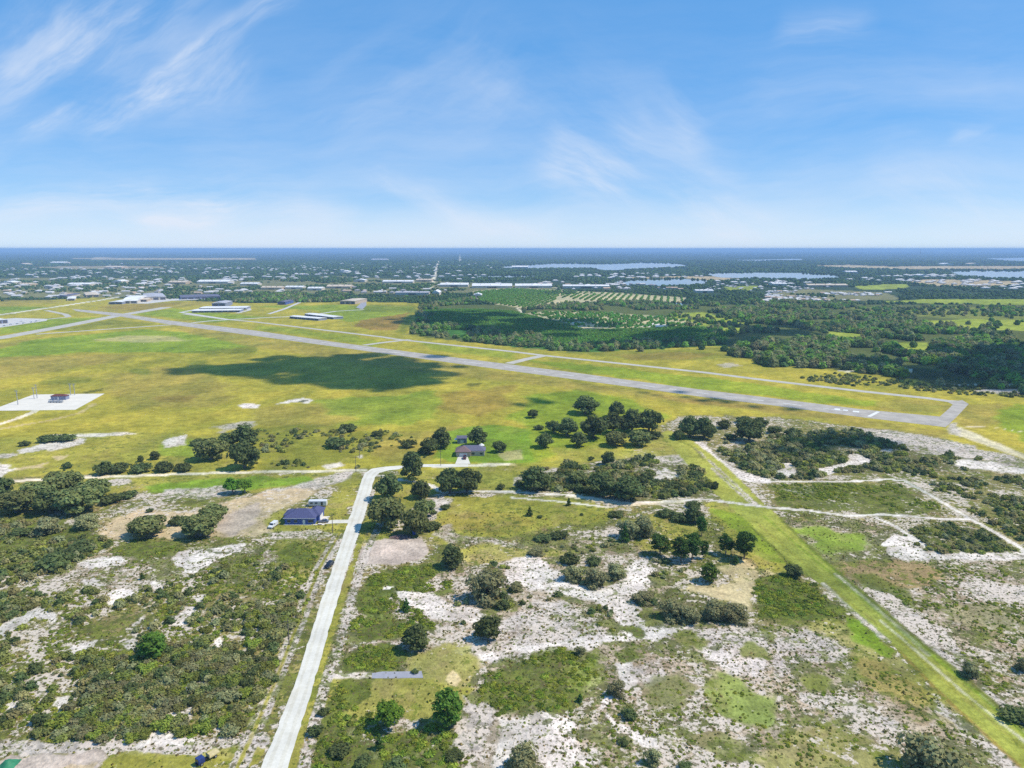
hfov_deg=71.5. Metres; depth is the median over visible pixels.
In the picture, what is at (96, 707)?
scrub oak
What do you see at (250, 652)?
scrub oak
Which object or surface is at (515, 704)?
palmetto
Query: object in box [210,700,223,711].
scrub oak
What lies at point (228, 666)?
scrub oak
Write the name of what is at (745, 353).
forest tree
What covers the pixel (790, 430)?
bush
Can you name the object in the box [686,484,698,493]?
scrub oak
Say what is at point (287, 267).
wooded plain
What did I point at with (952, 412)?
taxiway
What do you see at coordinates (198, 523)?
oak tree
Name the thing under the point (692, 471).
scrub oak
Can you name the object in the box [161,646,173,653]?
scrub oak
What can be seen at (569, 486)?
scrub oak
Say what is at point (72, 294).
hangar
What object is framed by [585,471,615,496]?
oak tree
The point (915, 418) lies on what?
runway
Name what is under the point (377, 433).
bush
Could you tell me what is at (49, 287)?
store building
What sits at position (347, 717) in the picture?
palmetto
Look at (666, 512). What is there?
bush
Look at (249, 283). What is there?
store building
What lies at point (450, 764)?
palmetto
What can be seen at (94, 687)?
scrub oak
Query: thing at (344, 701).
palmetto
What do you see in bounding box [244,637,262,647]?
scrub oak
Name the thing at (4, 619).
scrub oak
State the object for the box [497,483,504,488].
bush
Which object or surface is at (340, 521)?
driveway
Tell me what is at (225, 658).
scrub oak
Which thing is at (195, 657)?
scrub oak
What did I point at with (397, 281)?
store building
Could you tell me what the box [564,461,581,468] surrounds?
bush
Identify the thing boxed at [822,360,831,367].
forest tree
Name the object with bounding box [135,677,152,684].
scrub oak
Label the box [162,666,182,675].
scrub oak
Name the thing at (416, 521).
oak tree
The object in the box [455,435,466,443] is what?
shed
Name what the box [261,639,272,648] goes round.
scrub oak
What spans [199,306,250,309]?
hangar
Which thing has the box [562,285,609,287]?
store building
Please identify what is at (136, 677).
scrub oak
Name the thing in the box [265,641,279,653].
scrub oak
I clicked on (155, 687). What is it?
scrub oak
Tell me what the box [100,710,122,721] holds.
scrub oak
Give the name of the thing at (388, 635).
palmetto
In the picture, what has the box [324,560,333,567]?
parked car
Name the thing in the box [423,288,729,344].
orchard
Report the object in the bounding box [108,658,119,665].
scrub oak
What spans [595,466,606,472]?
scrub oak
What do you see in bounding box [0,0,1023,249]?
sky
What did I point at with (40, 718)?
scrub oak
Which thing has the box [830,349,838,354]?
forest tree
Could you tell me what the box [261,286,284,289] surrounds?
store building
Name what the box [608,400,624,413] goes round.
oak tree
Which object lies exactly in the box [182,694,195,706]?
scrub oak
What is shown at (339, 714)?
palmetto
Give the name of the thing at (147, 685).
scrub oak
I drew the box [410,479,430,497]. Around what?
oak tree
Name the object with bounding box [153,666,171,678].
scrub oak
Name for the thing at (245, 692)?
scrub oak
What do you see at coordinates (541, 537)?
bush
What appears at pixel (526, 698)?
palmetto
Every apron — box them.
[0,318,46,326]
[108,298,197,303]
[356,302,365,308]
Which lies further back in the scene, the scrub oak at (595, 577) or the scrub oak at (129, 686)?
the scrub oak at (595, 577)
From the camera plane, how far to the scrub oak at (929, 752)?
162.97 m
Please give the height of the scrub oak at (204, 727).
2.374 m
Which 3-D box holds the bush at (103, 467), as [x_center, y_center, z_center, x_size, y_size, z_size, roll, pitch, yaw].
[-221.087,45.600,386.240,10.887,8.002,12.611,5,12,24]
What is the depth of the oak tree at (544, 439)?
434.40 m
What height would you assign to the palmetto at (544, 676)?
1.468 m
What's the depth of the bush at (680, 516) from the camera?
317.04 m
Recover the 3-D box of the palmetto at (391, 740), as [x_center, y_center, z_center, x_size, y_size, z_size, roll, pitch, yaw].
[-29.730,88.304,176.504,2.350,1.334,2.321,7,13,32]
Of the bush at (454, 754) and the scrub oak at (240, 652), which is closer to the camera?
the bush at (454, 754)
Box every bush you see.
[10,527,35,535]
[17,440,31,445]
[33,551,76,570]
[35,433,58,441]
[51,433,76,440]
[61,461,72,466]
[64,538,95,553]
[92,461,113,473]
[98,492,122,503]
[109,462,130,471]
[118,490,137,499]
[129,462,152,472]
[154,460,174,471]
[167,515,187,524]
[173,462,192,471]
[189,438,205,444]
[306,724,323,736]
[317,707,330,715]
[324,437,345,447]
[327,740,351,758]
[339,423,356,430]
[354,752,372,767]
[371,430,383,435]
[383,755,407,767]
[400,439,416,446]
[411,668,418,673]
[424,521,441,530]
[440,504,450,509]
[445,748,464,762]
[495,600,510,609]
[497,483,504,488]
[532,533,552,541]
[533,425,543,429]
[550,530,568,539]
[559,551,579,564]
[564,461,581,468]
[586,555,601,565]
[608,510,624,516]
[617,737,628,745]
[621,707,637,720]
[644,453,655,459]
[647,430,661,438]
[656,508,675,517]
[670,512,687,521]
[677,760,691,767]
[685,500,702,507]
[716,419,731,428]
[723,433,737,438]
[736,416,752,422]
[753,417,769,424]
[767,426,782,432]
[783,427,802,435]
[996,703,1023,722]
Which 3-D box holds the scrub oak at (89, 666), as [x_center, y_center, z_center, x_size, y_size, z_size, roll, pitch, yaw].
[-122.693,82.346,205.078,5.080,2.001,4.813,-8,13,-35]
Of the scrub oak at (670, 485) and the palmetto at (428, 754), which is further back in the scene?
the scrub oak at (670, 485)
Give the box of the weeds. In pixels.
[0,511,1023,767]
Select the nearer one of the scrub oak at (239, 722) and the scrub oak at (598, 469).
the scrub oak at (239, 722)
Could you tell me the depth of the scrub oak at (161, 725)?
179.90 m
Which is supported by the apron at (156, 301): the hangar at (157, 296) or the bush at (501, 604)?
the hangar at (157, 296)
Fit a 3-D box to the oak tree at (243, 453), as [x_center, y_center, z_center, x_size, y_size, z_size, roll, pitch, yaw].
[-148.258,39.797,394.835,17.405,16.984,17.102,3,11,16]
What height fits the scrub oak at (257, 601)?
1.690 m
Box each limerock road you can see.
[261,466,396,767]
[397,464,467,468]
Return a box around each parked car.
[318,519,328,522]
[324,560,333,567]
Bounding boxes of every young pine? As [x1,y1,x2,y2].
[374,733,383,748]
[402,598,410,612]
[525,506,532,515]
[576,693,582,702]
[621,525,629,541]
[732,556,739,563]
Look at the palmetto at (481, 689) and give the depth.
196.09 m
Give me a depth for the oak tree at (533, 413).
512.24 m
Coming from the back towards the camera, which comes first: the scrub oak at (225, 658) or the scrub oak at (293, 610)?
the scrub oak at (293, 610)
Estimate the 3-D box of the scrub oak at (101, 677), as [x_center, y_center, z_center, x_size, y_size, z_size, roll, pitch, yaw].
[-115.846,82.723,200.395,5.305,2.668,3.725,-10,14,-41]
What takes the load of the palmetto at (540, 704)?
on the ground
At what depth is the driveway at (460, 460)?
408.19 m
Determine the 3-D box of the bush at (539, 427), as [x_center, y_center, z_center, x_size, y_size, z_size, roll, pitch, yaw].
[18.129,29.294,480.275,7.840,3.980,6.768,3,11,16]
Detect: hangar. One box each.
[0,318,7,323]
[57,293,80,297]
[67,296,76,300]
[84,292,98,296]
[109,299,125,303]
[123,295,145,303]
[141,298,150,301]
[143,293,165,299]
[179,294,220,298]
[192,309,243,312]
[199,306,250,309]
[212,300,232,305]
[277,299,293,304]
[289,315,326,320]
[305,313,343,318]
[340,298,366,303]
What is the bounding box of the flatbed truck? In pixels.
[195,748,219,766]
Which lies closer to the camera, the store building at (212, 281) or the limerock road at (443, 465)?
the limerock road at (443, 465)
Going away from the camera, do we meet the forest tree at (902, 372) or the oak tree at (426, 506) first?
the oak tree at (426, 506)
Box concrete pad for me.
[0,394,102,410]
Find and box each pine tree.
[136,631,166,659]
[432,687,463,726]
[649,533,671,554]
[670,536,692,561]
[686,532,702,559]
[696,516,707,535]
[699,562,719,581]
[700,540,709,554]
[718,533,735,554]
[733,530,757,559]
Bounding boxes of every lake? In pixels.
[477,275,530,276]
[501,262,685,269]
[615,279,705,285]
[702,272,837,278]
[748,259,801,260]
[951,271,1023,277]
[988,258,1023,260]
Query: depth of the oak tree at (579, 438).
436.15 m
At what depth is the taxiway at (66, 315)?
1321.81 m
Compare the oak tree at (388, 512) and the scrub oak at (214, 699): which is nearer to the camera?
the scrub oak at (214, 699)
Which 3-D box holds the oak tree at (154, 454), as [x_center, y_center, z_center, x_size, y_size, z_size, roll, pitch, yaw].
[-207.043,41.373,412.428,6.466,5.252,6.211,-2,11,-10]
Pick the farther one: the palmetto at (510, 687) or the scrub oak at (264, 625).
the scrub oak at (264, 625)
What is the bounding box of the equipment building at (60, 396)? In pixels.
[51,394,69,399]
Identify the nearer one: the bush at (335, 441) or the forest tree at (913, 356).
the bush at (335, 441)
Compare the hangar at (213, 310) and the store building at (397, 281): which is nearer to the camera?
the hangar at (213, 310)
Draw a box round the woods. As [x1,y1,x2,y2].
[232,290,1023,393]
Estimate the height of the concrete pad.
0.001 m
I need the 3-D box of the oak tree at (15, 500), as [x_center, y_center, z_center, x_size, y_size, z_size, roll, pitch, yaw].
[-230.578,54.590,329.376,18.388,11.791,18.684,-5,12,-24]
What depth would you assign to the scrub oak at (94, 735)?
177.15 m
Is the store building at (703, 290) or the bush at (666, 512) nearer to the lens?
the bush at (666, 512)
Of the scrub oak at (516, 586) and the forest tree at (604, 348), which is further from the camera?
the forest tree at (604, 348)
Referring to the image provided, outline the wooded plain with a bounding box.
[0,260,1023,304]
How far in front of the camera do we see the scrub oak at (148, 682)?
197.58 m
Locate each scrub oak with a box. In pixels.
[0,591,7,598]
[0,600,10,608]
[0,613,7,622]
[0,692,13,703]
[0,714,8,725]
[7,705,24,714]
[8,610,19,616]
[11,595,28,604]
[12,685,24,696]
[15,698,35,707]
[20,602,37,610]
[27,662,42,674]
[28,516,67,537]
[28,726,52,738]
[30,712,51,726]
[41,692,56,702]
[44,711,71,728]
[60,701,75,709]
[63,717,79,727]
[71,513,100,529]
[71,706,90,719]
[73,668,87,679]
[73,724,93,739]
[78,664,93,675]
[78,716,98,724]
[79,653,95,660]
[84,680,105,693]
[84,691,107,704]
[85,727,101,739]
[86,722,97,730]
[90,670,109,682]
[90,701,105,716]
[93,658,112,670]
[93,720,112,732]
[93,734,108,743]
[95,697,108,703]
[95,700,113,716]
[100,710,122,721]
[101,680,115,688]
[106,684,124,698]
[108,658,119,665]
[112,696,132,711]
[112,704,134,719]
[113,669,135,683]
[114,653,127,660]
[117,679,127,685]
[122,681,138,692]
[122,705,145,721]
[123,714,141,727]
[125,732,138,743]
[126,674,143,685]
[126,696,135,704]
[133,700,145,705]
[135,660,158,674]
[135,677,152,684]
[137,727,151,739]
[139,680,150,687]
[140,709,155,717]
[142,714,159,727]
[143,657,158,663]
[143,683,156,689]
[147,688,165,698]
[148,683,163,689]
[149,714,173,732]
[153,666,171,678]
[155,707,162,714]
[156,707,170,717]
[160,670,184,685]
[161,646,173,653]
[161,696,181,710]
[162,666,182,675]
[165,684,176,695]
[166,651,179,659]
[168,711,184,729]
[170,654,181,665]
[170,686,185,694]
[172,652,188,664]
[172,701,185,712]
[173,642,184,647]
[173,669,189,678]
[174,657,190,666]
[174,725,192,736]
[175,716,189,726]
[179,671,198,681]
[180,644,193,651]
[180,661,199,672]
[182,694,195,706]
[187,681,200,693]
[190,652,201,661]
[192,666,214,679]
[192,694,210,708]
[193,692,204,697]
[193,718,211,733]
[195,649,206,656]
[195,660,205,668]
[198,625,211,633]
[198,668,214,680]
[198,682,208,687]
[198,702,213,714]
[199,634,215,640]
[199,685,213,692]
[203,687,220,696]
[206,662,223,673]
[207,647,222,654]
[208,567,220,573]
[208,673,225,687]
[210,654,221,659]
[210,696,224,703]
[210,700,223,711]
[213,668,228,677]
[216,689,241,702]
[217,717,228,727]
[218,564,230,569]
[219,681,230,690]
[219,712,231,718]
[219,721,240,737]
[220,655,231,661]
[223,659,237,671]
[223,672,242,686]
[225,640,239,650]
[226,714,247,728]
[230,684,242,689]
[230,703,243,715]
[233,661,246,671]
[235,650,244,655]
[237,686,252,697]
[239,677,254,687]
[241,619,255,625]
[243,659,254,670]
[244,617,259,628]
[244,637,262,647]
[244,648,254,655]
[244,664,260,676]
[245,608,262,619]
[248,694,261,703]
[252,655,268,662]
[253,688,267,695]
[254,599,262,605]
[254,657,266,662]
[255,677,267,687]
[258,621,275,630]
[258,661,275,673]
[259,632,268,638]
[260,669,273,678]
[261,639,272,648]
[264,614,276,621]
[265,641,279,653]
[266,658,279,667]
[267,627,284,640]
[267,657,279,661]
[274,620,286,627]
[276,607,290,612]
[280,615,297,623]
[281,630,290,636]
[285,597,295,602]
[285,622,297,628]
[286,606,297,616]
[465,569,508,608]
[504,739,543,767]
[508,581,523,592]
[527,546,545,556]
[560,565,583,583]
[564,484,574,489]
[574,646,586,657]
[575,483,584,492]
[582,567,610,590]
[583,486,592,492]
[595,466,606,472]
[606,562,626,580]
[606,679,625,698]
[615,519,639,541]
[629,458,639,462]
[631,590,654,606]
[634,515,656,537]
[637,477,648,484]
[642,748,662,767]
[656,599,687,624]
[657,492,670,498]
[658,488,668,492]
[665,482,675,488]
[674,484,686,489]
[678,605,702,625]
[680,490,691,495]
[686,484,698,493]
[688,469,698,474]
[694,482,702,488]
[698,597,726,620]
[706,481,718,488]
[722,603,749,626]
[896,729,969,767]
[960,659,979,677]
[1012,658,1023,671]
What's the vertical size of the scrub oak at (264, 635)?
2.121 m
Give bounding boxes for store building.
[0,281,20,283]
[17,283,37,285]
[45,285,59,288]
[67,283,96,285]
[104,266,127,267]
[112,279,128,282]
[168,281,191,283]
[197,280,234,283]
[240,282,261,285]
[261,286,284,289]
[285,286,305,288]
[307,287,324,289]
[326,285,353,287]
[354,278,366,281]
[382,280,414,282]
[395,291,429,294]
[416,279,432,281]
[432,289,440,294]
[440,283,468,286]
[472,283,511,287]
[512,266,527,267]
[515,284,551,287]
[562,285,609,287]
[693,289,713,292]
[769,282,786,285]
[803,284,847,286]
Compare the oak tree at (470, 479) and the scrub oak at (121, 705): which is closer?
the scrub oak at (121, 705)
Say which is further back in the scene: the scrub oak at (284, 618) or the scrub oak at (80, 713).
the scrub oak at (284, 618)
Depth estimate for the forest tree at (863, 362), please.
721.22 m
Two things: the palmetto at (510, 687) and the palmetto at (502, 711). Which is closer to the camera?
the palmetto at (502, 711)
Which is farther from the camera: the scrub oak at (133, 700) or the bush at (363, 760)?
the scrub oak at (133, 700)
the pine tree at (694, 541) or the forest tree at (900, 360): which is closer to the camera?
the pine tree at (694, 541)
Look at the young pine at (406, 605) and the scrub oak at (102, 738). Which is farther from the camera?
the young pine at (406, 605)
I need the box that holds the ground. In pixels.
[0,250,1023,767]
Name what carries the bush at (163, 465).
on the ground
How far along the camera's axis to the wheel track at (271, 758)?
217.23 m
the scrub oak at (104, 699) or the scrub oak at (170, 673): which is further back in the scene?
the scrub oak at (170, 673)
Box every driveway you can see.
[325,520,350,523]
[455,457,469,463]
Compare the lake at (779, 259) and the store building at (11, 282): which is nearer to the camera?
the store building at (11, 282)
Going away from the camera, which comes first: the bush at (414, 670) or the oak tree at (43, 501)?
the bush at (414, 670)
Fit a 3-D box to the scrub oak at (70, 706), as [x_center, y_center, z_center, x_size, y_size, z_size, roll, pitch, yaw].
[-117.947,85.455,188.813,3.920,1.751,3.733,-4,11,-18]
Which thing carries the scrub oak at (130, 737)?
on the ground
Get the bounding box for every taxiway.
[41,325,164,333]
[44,310,70,318]
[178,309,230,319]
[184,314,954,401]
[191,316,288,322]
[268,302,300,313]
[364,339,408,344]
[507,355,544,363]
[940,400,967,426]
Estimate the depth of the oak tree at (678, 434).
454.00 m
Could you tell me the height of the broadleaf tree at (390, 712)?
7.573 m
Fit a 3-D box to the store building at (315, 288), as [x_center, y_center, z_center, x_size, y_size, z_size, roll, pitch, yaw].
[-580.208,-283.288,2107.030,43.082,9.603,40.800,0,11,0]
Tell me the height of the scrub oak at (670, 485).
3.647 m
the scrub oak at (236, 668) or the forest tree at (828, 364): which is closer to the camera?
the scrub oak at (236, 668)
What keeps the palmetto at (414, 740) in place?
on the ground
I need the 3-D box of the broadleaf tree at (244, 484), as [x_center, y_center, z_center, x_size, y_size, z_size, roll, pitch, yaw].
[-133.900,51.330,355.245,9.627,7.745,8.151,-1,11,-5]
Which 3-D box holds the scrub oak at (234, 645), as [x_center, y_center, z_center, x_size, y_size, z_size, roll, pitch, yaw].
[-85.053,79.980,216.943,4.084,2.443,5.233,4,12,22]
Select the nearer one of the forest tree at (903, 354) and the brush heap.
the brush heap
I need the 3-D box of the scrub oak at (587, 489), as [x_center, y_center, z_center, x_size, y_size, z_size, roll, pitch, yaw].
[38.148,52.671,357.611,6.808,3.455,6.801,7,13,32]
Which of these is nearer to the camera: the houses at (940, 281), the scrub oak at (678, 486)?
the scrub oak at (678, 486)
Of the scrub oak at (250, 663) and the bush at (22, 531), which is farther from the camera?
the bush at (22, 531)
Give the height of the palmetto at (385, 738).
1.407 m
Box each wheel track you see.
[267,468,382,767]
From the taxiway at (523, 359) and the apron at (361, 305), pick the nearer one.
the taxiway at (523, 359)
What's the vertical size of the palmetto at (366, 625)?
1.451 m
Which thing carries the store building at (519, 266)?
on the ground
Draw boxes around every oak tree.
[0,476,14,493]
[0,489,33,513]
[18,480,57,500]
[28,487,58,512]
[41,469,84,491]
[51,485,103,513]
[74,478,111,493]
[126,514,166,537]
[137,455,143,461]
[149,451,159,458]
[178,513,220,535]
[192,437,229,459]
[198,503,228,519]
[218,433,237,446]
[225,440,259,467]
[229,422,259,444]
[366,497,406,527]
[373,472,402,498]
[399,509,429,534]
[400,451,422,480]
[400,623,427,650]
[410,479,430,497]
[413,499,435,514]
[418,437,439,453]
[430,427,451,447]
[434,467,460,492]
[441,543,463,567]
[456,467,482,491]
[467,426,487,444]
[472,616,501,638]
[491,440,506,451]
[519,465,551,489]
[527,409,537,417]
[535,432,553,446]
[545,420,559,432]
[555,417,578,435]
[566,470,587,483]
[570,431,587,446]
[572,395,600,413]
[580,414,608,438]
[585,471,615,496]
[601,451,614,462]
[602,412,624,430]
[604,431,628,445]
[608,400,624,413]
[614,475,645,499]
[621,408,642,431]
[628,430,651,445]
[640,408,664,430]
[672,429,684,438]
[677,415,701,436]
[683,505,704,522]
[693,416,716,438]
[734,418,765,440]
[783,563,802,577]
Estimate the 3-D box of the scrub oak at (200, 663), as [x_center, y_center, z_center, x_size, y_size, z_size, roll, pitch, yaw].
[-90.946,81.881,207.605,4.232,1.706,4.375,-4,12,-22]
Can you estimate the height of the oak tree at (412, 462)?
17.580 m
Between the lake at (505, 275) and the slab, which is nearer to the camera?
the slab
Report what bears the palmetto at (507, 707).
on the ground
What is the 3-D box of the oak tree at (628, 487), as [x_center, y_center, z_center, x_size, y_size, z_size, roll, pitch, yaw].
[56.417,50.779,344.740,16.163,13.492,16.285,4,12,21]
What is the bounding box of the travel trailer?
[308,499,327,505]
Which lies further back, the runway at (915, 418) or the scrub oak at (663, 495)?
the runway at (915, 418)
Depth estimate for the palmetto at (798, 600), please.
245.72 m
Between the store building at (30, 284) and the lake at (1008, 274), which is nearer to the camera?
the store building at (30, 284)
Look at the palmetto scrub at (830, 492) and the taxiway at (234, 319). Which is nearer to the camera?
the palmetto scrub at (830, 492)
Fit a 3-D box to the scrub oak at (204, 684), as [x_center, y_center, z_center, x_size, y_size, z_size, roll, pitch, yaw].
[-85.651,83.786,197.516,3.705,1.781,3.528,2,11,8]
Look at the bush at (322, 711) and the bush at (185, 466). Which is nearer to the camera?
the bush at (322, 711)
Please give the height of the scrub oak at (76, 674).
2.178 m
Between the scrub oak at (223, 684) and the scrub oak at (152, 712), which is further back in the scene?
the scrub oak at (223, 684)
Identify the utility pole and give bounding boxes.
[284,618,289,644]
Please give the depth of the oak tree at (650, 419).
468.50 m
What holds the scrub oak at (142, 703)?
on the ground
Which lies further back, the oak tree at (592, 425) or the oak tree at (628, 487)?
the oak tree at (592, 425)
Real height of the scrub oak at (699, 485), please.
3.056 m
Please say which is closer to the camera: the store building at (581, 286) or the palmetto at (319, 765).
the palmetto at (319, 765)
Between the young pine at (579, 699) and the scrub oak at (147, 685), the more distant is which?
the scrub oak at (147, 685)
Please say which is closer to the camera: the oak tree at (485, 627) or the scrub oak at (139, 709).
the scrub oak at (139, 709)
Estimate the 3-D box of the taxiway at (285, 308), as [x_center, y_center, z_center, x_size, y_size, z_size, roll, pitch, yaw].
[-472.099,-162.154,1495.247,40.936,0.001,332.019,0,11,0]
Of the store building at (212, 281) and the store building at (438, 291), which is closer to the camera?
the store building at (438, 291)
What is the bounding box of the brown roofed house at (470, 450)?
[455,445,485,456]
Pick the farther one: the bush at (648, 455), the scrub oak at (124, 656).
the bush at (648, 455)
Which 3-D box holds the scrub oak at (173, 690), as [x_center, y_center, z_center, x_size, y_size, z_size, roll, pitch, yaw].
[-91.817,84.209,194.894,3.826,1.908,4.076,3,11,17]
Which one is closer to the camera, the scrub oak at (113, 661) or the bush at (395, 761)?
the bush at (395, 761)
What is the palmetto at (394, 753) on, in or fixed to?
on the ground
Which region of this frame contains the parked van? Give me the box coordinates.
[268,520,277,527]
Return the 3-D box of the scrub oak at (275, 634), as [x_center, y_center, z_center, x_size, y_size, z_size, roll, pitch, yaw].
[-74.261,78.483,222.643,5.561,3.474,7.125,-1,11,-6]
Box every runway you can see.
[0,307,170,338]
[73,309,944,426]
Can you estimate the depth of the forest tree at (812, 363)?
726.57 m
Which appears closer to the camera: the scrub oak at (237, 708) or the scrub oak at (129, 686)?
the scrub oak at (237, 708)
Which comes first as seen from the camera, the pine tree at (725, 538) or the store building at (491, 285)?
the pine tree at (725, 538)
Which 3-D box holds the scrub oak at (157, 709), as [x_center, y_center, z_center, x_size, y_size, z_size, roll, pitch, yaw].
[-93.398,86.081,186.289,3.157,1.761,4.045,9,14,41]
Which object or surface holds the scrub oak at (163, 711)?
on the ground
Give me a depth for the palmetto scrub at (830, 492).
229.06 m
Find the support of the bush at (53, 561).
on the ground
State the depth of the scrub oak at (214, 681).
198.09 m
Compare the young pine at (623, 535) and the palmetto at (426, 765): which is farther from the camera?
the young pine at (623, 535)
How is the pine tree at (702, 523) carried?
on the ground
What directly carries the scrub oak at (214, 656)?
on the ground
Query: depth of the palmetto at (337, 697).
192.60 m
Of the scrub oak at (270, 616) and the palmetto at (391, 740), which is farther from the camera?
the scrub oak at (270, 616)
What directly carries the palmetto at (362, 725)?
on the ground
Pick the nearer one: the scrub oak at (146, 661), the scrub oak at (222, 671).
the scrub oak at (222, 671)
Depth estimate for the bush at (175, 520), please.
313.82 m
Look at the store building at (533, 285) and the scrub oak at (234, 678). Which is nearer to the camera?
the scrub oak at (234, 678)
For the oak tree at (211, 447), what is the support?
on the ground
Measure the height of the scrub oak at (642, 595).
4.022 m
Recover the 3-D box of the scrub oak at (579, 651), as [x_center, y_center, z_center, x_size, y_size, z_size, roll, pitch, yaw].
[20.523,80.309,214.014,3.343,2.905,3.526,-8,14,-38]
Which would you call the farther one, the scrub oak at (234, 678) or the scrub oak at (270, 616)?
the scrub oak at (270, 616)
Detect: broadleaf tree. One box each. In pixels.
[222,477,239,493]
[236,479,253,492]
[375,699,404,727]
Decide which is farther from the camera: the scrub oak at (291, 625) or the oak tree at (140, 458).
the oak tree at (140, 458)
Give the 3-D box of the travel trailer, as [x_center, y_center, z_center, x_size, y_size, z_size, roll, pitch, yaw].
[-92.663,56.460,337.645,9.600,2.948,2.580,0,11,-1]
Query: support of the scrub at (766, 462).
on the ground
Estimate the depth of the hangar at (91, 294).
1810.66 m
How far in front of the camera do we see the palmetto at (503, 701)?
191.46 m
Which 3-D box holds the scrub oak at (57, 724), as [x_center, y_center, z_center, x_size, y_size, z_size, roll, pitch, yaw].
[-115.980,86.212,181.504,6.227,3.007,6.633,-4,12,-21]
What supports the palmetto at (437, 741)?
on the ground
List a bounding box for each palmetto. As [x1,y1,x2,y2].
[18,721,26,727]
[186,733,193,738]
[247,710,254,716]
[313,761,323,767]
[334,694,342,701]
[335,711,343,717]
[336,686,344,692]
[336,702,346,709]
[337,719,345,726]
[339,698,346,704]
[342,714,351,720]
[343,736,352,743]
[346,720,353,726]
[350,704,358,711]
[353,727,362,734]
[357,617,366,623]
[359,716,367,723]
[359,722,367,728]
[364,622,371,627]
[365,711,373,716]
[368,717,378,725]
[370,608,378,612]
[379,749,388,757]
[380,735,389,742]
[384,632,393,638]
[388,736,396,743]
[391,750,398,756]
[398,750,406,756]
[409,728,419,735]
[409,736,418,744]
[413,746,421,751]
[415,757,424,765]
[416,739,427,747]
[420,731,428,737]
[421,761,431,767]
[423,722,434,731]
[424,749,434,758]
[427,621,435,626]
[430,721,438,727]
[431,736,442,744]
[437,760,445,765]
[438,742,448,749]
[439,730,450,737]
[447,761,459,767]
[477,686,485,692]
[499,697,508,703]
[499,708,506,713]
[504,704,512,709]
[507,685,514,690]
[507,691,516,698]
[512,702,519,706]
[523,695,530,701]
[537,702,544,707]
[540,673,548,679]
[546,706,553,711]
[562,700,568,706]
[770,613,777,618]
[783,607,792,612]
[795,598,802,602]
[810,595,818,600]
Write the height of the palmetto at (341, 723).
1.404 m
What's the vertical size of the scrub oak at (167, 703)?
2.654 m
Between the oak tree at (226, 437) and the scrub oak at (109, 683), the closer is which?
the scrub oak at (109, 683)
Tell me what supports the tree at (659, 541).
on the ground
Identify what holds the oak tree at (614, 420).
on the ground
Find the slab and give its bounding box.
[372,671,422,677]
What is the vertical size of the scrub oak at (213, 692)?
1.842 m
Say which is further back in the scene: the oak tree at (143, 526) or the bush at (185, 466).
the bush at (185, 466)
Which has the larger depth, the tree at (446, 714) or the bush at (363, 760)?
the tree at (446, 714)
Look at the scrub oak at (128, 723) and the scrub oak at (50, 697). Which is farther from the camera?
the scrub oak at (50, 697)
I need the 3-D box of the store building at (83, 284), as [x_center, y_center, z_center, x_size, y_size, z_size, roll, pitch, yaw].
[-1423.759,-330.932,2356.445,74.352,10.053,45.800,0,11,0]
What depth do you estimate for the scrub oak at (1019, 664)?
205.66 m
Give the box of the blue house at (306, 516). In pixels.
[283,506,329,524]
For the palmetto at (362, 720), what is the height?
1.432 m
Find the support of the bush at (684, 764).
on the ground
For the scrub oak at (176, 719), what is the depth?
181.96 m
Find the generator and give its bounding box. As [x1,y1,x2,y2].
[48,399,62,402]
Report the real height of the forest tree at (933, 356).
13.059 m
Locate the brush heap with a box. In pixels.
[390,534,410,539]
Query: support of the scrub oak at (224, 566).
on the ground
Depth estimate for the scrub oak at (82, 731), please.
178.06 m
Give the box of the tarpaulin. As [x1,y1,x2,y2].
[0,759,21,767]
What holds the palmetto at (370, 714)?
on the ground
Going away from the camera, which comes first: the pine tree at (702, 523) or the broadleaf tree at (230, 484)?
the pine tree at (702, 523)
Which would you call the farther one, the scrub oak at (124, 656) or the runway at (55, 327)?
the runway at (55, 327)
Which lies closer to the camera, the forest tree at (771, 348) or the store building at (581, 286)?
the forest tree at (771, 348)
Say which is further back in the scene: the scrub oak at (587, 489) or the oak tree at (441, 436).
the oak tree at (441, 436)
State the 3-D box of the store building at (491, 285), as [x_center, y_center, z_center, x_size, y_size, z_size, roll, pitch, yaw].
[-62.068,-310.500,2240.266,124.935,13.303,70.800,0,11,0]
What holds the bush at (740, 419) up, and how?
on the ground
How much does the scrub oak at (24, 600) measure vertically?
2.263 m
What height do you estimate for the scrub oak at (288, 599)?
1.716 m
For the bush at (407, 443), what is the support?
on the ground
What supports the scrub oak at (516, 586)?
on the ground
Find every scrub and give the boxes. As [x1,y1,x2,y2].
[0,372,1023,742]
[0,482,1023,767]
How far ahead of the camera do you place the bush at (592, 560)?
274.93 m
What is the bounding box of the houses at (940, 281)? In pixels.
[0,262,1023,289]
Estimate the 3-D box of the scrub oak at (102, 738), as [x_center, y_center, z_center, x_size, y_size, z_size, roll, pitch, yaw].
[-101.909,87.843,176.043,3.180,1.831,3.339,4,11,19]
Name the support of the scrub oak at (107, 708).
on the ground
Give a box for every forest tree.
[601,345,608,350]
[741,340,749,347]
[742,349,750,357]
[750,341,759,350]
[755,354,760,363]
[758,355,767,362]
[767,345,776,350]
[767,355,778,366]
[779,356,789,364]
[795,360,805,367]
[801,358,808,367]
[809,360,818,367]
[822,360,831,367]
[827,354,834,365]
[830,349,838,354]
[831,357,840,366]
[844,362,853,369]
[856,359,867,367]
[864,340,872,347]
[865,364,874,373]
[874,358,883,365]
[882,364,893,373]
[884,344,895,353]
[884,367,894,376]
[895,357,903,365]
[895,366,909,377]
[901,348,908,356]
[909,354,919,359]
[928,353,937,359]
[944,356,956,361]
[952,355,961,362]
[957,365,967,374]
[973,345,982,350]
[984,377,998,388]
[985,346,996,353]
[996,347,1005,353]
[998,379,1009,387]
[1004,372,1017,381]
[1006,354,1012,359]
[1012,377,1023,383]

